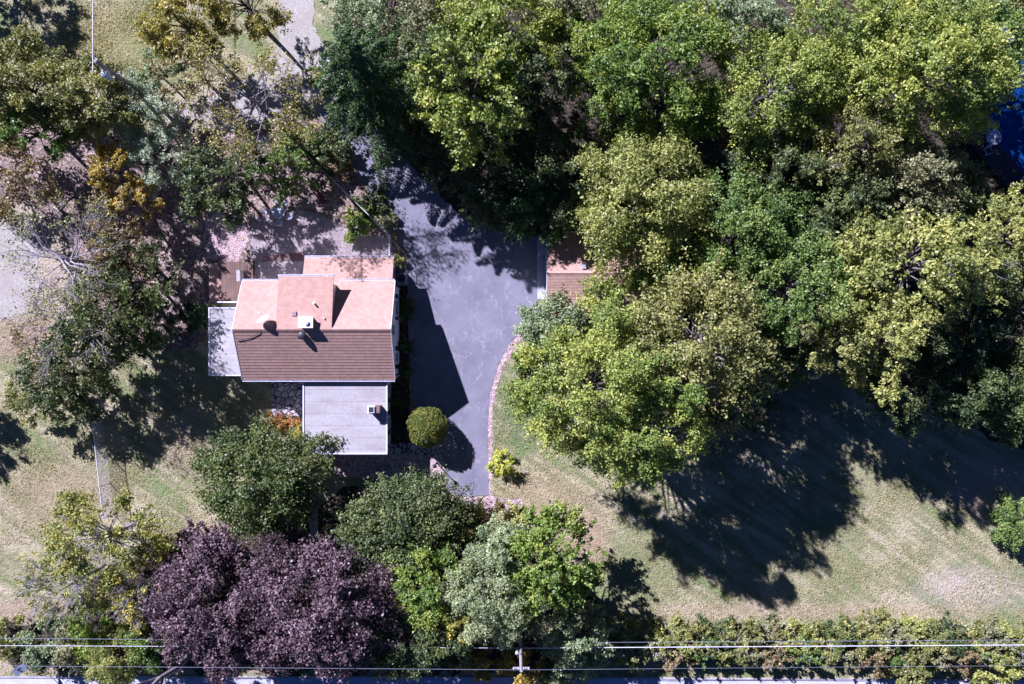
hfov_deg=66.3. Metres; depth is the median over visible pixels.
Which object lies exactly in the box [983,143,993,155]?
deck chair
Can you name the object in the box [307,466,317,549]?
garden path
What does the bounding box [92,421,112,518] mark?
chain link fence
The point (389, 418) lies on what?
window
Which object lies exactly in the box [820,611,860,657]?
shrub
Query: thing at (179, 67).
broadleaf tree
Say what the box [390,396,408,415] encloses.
shrub
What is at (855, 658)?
shrub
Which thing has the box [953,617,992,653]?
shrub
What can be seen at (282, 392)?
flagstone patio
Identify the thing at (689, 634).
shrub
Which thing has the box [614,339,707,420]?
broadleaf tree
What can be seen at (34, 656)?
shrub
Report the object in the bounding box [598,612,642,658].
shrub
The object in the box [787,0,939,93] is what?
broadleaf tree
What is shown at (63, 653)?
shrub
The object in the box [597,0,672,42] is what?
broadleaf tree
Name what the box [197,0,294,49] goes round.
broadleaf tree
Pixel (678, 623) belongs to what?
shrub
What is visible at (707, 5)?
broadleaf tree
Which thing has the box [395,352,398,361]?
window
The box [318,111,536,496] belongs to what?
driveway
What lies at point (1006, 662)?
shrub
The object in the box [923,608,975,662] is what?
shrub
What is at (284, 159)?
broadleaf tree
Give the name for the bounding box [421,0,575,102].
broadleaf tree
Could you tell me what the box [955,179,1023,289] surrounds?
broadleaf tree
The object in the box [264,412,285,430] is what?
shrub
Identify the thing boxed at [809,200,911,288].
broadleaf tree
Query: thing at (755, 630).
shrub
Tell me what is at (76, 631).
broadleaf tree
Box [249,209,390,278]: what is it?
patio
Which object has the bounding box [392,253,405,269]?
shrub
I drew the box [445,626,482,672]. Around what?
shrub
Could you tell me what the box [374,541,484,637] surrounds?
broadleaf tree
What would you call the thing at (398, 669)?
broadleaf tree
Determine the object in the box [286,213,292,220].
garden chair
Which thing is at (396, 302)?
window
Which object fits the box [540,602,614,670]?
broadleaf tree
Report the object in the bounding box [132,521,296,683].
broadleaf tree
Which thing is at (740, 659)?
shrub
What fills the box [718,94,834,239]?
broadleaf tree
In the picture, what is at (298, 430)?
shrub
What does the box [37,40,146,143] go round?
broadleaf tree
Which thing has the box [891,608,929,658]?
shrub
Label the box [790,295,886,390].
broadleaf tree
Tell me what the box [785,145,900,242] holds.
broadleaf tree
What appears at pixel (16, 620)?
shrub
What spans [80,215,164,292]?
broadleaf tree
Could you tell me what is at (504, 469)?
shrub
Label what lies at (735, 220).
broadleaf tree
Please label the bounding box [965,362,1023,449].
broadleaf tree
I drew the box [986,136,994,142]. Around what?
patio table
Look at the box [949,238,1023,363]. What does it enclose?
broadleaf tree
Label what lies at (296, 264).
fallen leaves
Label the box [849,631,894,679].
shrub
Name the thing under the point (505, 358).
driveway edging
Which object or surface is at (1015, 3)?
broadleaf tree
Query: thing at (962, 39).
broadleaf tree
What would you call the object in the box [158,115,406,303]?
leaf covered yard
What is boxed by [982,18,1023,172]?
swimming pool water
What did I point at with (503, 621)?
broadleaf tree
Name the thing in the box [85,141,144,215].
broadleaf tree
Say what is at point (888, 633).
shrub
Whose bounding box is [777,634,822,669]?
shrub
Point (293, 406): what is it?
fire ring
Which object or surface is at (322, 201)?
garden bench
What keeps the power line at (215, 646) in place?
attached to the utility pole at (520, 653)
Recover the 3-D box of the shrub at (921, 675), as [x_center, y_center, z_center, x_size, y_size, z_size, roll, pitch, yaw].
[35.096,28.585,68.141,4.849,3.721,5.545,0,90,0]
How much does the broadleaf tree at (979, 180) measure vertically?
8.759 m
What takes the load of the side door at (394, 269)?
in the house
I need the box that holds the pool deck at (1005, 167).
[961,127,1023,206]
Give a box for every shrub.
[0,609,25,663]
[10,614,68,672]
[47,611,112,675]
[174,298,208,334]
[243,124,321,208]
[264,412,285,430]
[273,412,302,431]
[288,418,302,439]
[295,122,327,152]
[301,124,353,184]
[324,150,355,182]
[342,197,378,246]
[351,183,389,217]
[373,209,398,239]
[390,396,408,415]
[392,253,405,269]
[396,359,413,379]
[398,305,416,320]
[398,336,414,354]
[399,293,416,311]
[406,406,448,448]
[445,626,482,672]
[451,495,487,552]
[456,634,519,682]
[468,498,511,540]
[485,448,514,477]
[491,500,534,531]
[499,643,556,683]
[511,346,536,380]
[512,283,591,368]
[535,632,608,683]
[580,613,630,666]
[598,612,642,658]
[613,630,650,677]
[635,624,665,657]
[641,612,691,662]
[650,632,672,662]
[657,633,699,672]
[679,621,716,661]
[690,635,719,670]
[693,613,744,669]
[711,619,751,667]
[728,615,763,652]
[741,610,788,663]
[742,643,764,667]
[753,626,797,671]
[770,614,814,665]
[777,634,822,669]
[798,617,837,656]
[818,639,849,665]
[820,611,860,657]
[828,635,861,673]
[836,607,893,660]
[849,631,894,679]
[867,613,915,652]
[885,642,939,683]
[886,646,918,672]
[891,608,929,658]
[893,632,934,672]
[907,615,955,664]
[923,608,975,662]
[925,628,958,672]
[939,629,982,678]
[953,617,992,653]
[960,646,1023,683]
[964,610,1019,660]
[969,623,998,671]
[981,635,1020,674]
[987,487,1023,557]
[994,619,1023,660]
[1009,641,1023,669]
[1012,621,1023,657]
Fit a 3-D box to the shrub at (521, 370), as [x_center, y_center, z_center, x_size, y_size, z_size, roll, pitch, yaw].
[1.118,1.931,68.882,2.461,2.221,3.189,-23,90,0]
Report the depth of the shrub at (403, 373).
69.39 m
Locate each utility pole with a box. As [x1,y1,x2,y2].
[93,54,144,95]
[513,622,529,671]
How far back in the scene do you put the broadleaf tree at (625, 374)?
56.79 m
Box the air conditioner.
[397,273,407,285]
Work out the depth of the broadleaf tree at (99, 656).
65.74 m
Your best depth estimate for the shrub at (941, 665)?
67.52 m
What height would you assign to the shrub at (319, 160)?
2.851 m
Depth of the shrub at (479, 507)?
67.62 m
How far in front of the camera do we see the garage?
66.45 m
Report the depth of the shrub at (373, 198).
69.22 m
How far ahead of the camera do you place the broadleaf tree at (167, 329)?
66.27 m
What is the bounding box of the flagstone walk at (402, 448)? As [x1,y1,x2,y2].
[388,443,438,456]
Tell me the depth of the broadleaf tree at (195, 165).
64.37 m
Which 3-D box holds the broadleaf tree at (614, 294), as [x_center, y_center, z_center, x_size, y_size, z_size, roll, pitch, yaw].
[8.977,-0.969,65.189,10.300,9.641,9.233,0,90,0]
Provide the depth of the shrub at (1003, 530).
68.45 m
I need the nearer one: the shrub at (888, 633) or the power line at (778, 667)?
the power line at (778, 667)
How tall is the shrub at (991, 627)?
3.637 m
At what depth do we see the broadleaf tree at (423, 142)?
65.94 m
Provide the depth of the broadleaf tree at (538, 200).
64.81 m
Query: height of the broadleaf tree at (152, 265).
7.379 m
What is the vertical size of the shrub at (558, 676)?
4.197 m
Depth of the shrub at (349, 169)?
69.25 m
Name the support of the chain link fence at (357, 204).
on the leaf covered yard at (313, 203)
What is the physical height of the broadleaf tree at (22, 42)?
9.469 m
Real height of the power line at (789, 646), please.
0.220 m
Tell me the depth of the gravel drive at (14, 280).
69.98 m
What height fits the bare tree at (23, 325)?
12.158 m
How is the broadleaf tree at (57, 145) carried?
on the woodland floor at (180, 239)
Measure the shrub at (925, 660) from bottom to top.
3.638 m
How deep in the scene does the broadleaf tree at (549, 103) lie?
61.14 m
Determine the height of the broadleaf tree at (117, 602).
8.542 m
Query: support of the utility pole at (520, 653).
on the woodland floor at (339, 499)
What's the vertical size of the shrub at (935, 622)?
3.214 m
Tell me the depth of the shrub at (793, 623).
68.69 m
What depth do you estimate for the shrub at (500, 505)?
68.09 m
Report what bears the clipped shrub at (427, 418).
on the driveway
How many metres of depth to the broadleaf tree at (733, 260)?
60.92 m
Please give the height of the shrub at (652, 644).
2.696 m
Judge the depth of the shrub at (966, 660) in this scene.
67.17 m
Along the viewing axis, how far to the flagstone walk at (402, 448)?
69.97 m
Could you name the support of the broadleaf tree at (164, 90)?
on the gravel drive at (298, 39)
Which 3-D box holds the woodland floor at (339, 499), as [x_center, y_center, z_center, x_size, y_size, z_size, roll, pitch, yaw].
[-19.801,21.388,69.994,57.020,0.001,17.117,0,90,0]
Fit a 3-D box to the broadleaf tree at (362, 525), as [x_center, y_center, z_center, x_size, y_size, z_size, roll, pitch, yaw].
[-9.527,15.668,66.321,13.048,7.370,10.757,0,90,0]
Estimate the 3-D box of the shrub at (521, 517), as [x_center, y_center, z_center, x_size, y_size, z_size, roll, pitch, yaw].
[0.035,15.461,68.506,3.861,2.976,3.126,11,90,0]
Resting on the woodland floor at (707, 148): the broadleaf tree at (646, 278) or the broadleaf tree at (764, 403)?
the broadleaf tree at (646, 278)
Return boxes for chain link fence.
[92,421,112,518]
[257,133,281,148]
[324,171,387,233]
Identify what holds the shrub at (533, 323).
on the lawn at (826, 430)
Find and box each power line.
[0,645,443,647]
[11,638,492,642]
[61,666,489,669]
[523,645,1015,648]
[551,665,1023,669]
[583,640,957,642]
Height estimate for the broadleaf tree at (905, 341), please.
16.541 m
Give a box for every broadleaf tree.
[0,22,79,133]
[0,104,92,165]
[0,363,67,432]
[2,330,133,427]
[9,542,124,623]
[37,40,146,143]
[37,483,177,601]
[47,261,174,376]
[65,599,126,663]
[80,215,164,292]
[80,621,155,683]
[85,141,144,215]
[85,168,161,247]
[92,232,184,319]
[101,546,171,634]
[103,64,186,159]
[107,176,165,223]
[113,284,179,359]
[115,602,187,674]
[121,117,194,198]
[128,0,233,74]
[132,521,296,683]
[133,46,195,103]
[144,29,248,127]
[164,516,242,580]
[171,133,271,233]
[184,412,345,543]
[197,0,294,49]
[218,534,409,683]
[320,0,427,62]
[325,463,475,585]
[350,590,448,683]
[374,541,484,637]
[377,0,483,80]
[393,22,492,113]
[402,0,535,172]
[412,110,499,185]
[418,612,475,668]
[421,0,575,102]
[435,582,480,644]
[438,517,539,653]
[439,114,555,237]
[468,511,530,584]
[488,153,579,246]
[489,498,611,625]
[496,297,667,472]
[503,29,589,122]
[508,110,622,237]
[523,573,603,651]
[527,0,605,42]
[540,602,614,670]
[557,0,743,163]
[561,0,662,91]
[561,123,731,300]
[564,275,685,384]
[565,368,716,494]
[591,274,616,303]
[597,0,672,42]
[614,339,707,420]
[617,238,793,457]
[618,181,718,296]
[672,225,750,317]
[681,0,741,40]
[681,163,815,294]
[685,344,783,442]
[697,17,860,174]
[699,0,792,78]
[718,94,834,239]
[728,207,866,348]
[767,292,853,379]
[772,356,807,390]
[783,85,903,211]
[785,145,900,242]
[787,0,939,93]
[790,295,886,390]
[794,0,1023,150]
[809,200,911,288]
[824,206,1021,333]
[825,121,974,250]
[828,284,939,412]
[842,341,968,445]
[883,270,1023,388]
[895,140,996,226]
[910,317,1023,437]
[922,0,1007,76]
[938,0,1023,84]
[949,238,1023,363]
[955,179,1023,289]
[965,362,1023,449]
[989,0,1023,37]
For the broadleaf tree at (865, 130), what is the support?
on the woodland floor at (707, 148)
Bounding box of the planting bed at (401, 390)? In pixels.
[390,282,409,443]
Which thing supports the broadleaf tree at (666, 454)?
on the lawn at (826, 430)
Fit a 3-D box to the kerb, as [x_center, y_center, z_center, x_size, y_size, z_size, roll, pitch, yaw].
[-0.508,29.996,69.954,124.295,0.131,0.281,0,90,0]
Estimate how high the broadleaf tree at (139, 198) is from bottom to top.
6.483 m
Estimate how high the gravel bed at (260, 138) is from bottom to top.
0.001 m
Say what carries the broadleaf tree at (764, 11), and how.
on the woodland floor at (707, 148)
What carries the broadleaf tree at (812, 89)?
on the woodland floor at (707, 148)
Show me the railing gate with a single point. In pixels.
(390, 244)
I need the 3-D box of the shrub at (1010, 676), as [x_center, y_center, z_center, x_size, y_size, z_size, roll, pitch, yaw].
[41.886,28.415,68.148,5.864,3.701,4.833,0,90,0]
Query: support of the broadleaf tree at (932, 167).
on the woodland floor at (707, 148)
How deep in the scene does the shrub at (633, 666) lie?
68.45 m
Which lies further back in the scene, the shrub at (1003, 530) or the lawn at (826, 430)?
the lawn at (826, 430)
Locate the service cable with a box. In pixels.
[92,0,92,70]
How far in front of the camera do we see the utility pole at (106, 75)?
62.03 m
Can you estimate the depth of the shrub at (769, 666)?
68.21 m
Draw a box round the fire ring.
[284,397,295,408]
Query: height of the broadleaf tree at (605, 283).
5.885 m
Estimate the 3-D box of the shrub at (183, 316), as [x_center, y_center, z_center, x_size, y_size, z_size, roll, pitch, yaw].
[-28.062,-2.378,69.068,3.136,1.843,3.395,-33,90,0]
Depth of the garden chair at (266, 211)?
69.55 m
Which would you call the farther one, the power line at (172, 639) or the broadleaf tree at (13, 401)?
the broadleaf tree at (13, 401)
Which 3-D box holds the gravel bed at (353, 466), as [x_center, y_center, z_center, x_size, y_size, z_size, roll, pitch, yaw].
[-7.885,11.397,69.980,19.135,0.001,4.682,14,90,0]
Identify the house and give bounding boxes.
[208,256,399,455]
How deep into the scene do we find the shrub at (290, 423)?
69.53 m
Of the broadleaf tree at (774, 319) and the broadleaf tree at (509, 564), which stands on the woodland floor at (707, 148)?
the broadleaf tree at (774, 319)
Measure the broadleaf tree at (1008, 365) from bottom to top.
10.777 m
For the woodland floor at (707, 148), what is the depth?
69.99 m
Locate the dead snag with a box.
[137,650,191,683]
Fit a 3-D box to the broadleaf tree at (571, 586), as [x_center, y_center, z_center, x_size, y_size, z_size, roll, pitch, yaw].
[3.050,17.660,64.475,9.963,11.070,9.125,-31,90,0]
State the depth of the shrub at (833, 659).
68.52 m
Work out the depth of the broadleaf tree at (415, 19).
61.94 m
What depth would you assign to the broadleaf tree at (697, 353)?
58.07 m
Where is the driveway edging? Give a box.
[488,331,523,495]
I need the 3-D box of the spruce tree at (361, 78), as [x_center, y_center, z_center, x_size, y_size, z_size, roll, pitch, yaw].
[-11.966,-20.793,61.500,12.205,17.000,13.861,19,90,0]
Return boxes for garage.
[546,231,648,316]
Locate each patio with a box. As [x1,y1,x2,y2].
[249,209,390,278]
[271,382,302,416]
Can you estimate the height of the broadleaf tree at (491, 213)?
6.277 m
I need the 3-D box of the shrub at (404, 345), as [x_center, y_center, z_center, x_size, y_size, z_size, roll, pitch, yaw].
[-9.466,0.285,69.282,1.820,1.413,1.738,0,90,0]
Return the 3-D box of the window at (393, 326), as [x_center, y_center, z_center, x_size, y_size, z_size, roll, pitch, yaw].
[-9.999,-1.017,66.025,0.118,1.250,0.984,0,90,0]
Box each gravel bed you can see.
[203,206,248,261]
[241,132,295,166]
[329,449,522,513]
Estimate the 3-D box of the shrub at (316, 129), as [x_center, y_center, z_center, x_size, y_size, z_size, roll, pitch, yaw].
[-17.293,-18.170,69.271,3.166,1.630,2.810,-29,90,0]
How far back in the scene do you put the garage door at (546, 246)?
68.38 m
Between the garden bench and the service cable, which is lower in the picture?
the garden bench
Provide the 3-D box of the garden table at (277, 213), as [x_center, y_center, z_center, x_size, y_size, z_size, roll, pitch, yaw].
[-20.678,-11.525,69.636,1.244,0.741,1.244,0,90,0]
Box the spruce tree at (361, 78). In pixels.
[305,17,445,190]
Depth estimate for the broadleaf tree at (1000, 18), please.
61.27 m
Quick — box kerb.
[0,676,1023,681]
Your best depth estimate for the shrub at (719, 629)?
68.71 m
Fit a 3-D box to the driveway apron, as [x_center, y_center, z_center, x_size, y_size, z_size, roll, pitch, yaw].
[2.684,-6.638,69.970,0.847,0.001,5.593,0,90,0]
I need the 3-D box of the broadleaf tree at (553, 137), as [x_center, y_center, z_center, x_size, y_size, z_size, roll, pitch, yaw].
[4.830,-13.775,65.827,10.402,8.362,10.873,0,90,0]
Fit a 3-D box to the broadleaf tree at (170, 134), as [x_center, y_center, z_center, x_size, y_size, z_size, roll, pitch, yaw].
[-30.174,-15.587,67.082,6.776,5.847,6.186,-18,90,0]
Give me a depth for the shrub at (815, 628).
68.91 m
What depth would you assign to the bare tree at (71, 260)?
61.16 m
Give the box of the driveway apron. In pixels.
[537,236,546,298]
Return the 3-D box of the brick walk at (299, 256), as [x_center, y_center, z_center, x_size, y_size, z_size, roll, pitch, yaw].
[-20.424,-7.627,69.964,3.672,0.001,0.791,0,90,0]
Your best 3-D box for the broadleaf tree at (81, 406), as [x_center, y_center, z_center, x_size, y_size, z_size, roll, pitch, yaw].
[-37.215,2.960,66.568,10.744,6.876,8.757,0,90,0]
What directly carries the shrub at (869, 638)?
on the lawn at (826, 430)
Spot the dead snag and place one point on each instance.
(177, 667)
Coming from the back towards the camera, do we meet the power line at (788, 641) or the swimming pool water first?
the swimming pool water
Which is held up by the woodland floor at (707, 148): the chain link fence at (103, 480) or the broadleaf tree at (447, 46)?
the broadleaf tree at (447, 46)
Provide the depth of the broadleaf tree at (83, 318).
62.77 m
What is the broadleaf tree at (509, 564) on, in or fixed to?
on the lawn at (826, 430)
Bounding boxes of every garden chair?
[261,207,270,214]
[274,220,282,226]
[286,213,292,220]
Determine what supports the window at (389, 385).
in the house
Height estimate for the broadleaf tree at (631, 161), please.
14.437 m
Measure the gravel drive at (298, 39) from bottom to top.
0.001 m
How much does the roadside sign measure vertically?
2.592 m
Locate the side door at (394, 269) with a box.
[393,267,395,278]
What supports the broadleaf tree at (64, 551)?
on the lawn at (826, 430)
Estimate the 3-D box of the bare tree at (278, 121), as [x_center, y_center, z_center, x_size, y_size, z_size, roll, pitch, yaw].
[-19.429,-18.318,62.992,11.287,14.027,9.907,0,90,0]
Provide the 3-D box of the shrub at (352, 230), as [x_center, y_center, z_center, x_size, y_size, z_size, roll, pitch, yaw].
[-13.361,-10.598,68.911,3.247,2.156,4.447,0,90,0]
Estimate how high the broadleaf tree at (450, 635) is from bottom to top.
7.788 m
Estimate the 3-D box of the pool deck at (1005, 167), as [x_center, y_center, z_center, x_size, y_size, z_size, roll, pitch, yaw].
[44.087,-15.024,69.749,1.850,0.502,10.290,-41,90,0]
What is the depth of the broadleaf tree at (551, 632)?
63.85 m
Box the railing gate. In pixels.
[388,234,390,255]
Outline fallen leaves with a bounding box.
[0,0,1022,674]
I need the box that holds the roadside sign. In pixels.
[12,663,26,675]
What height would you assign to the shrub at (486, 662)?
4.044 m
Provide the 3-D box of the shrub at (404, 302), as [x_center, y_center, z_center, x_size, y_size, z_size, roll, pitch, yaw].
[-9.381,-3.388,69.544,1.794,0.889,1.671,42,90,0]
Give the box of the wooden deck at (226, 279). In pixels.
[209,262,254,302]
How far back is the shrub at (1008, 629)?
68.18 m
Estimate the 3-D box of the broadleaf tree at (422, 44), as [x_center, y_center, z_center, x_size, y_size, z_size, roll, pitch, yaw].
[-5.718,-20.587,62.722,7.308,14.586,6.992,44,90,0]
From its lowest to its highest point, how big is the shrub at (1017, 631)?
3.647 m
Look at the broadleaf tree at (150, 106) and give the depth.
65.92 m
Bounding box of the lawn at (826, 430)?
[0,0,1023,678]
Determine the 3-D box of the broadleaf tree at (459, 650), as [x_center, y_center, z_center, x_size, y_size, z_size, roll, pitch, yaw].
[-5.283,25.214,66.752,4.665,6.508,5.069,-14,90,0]
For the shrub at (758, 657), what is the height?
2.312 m
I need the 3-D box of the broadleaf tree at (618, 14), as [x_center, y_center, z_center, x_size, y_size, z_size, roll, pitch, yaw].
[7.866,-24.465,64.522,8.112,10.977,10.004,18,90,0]
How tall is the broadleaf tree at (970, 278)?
17.425 m
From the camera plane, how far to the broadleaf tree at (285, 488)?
64.67 m
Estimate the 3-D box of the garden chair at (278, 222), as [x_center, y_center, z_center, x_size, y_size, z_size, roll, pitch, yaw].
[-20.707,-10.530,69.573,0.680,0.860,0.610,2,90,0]
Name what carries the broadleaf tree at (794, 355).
on the woodland floor at (707, 148)
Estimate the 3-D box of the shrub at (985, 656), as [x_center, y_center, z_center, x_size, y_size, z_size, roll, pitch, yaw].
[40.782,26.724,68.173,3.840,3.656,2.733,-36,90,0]
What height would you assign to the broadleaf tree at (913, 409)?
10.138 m
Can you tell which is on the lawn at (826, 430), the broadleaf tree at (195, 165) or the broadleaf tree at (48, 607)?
the broadleaf tree at (48, 607)
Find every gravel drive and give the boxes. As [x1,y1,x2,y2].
[0,219,41,320]
[165,0,350,133]
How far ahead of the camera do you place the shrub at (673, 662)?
68.15 m
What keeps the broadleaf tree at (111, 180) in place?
on the woodland floor at (180, 239)
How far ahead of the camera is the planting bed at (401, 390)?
69.99 m
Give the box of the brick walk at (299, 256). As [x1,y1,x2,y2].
[263,252,303,260]
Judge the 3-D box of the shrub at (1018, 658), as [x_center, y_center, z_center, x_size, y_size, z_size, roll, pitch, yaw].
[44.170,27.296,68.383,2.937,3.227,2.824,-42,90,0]
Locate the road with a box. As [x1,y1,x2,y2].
[0,678,1023,683]
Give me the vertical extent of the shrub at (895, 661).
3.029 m
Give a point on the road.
(253, 681)
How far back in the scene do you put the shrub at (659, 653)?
68.13 m
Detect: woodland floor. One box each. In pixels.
[0,125,209,351]
[0,486,605,675]
[355,0,1023,448]
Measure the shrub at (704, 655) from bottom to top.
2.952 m
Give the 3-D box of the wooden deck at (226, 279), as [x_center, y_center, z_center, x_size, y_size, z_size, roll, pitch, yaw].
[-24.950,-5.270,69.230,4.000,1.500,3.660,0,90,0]
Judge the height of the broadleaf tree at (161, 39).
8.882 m
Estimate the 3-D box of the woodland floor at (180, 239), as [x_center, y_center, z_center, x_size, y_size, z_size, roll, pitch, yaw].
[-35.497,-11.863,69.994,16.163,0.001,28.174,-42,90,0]
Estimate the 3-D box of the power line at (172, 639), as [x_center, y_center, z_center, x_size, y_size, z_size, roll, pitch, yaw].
[-39.647,24.478,64.725,80.709,0.084,0.033,1,90,0]
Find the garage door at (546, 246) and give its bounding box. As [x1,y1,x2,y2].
[546,246,546,296]
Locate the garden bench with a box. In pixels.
[311,189,327,203]
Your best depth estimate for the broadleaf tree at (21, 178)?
64.78 m
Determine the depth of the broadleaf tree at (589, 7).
61.93 m
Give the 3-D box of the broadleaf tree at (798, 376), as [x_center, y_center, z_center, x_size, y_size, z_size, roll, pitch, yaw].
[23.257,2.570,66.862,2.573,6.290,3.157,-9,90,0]
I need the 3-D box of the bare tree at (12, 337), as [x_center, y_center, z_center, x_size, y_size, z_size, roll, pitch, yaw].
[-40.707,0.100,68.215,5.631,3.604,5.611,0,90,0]
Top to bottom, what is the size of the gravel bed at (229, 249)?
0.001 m
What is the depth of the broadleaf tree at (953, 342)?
60.77 m
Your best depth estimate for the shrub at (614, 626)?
68.02 m
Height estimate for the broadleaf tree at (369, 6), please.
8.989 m
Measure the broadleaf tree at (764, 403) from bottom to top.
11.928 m
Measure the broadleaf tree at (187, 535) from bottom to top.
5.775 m
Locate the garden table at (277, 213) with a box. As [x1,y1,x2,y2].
[271,205,284,218]
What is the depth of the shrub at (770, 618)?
68.61 m
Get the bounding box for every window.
[388,383,390,394]
[388,416,390,427]
[392,324,394,335]
[395,300,398,315]
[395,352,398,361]
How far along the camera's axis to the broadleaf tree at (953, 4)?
62.23 m
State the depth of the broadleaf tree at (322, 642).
61.43 m
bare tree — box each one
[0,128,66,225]
[0,188,135,349]
[0,247,143,396]
[2,311,66,364]
[173,29,336,169]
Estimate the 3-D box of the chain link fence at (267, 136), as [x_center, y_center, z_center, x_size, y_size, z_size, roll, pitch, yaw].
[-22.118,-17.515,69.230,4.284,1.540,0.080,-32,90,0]
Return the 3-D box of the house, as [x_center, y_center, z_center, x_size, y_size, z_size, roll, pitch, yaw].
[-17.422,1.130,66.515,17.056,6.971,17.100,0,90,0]
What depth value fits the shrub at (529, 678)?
67.72 m
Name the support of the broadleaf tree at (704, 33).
on the woodland floor at (707, 148)
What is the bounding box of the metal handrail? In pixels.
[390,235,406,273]
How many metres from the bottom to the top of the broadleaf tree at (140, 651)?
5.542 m

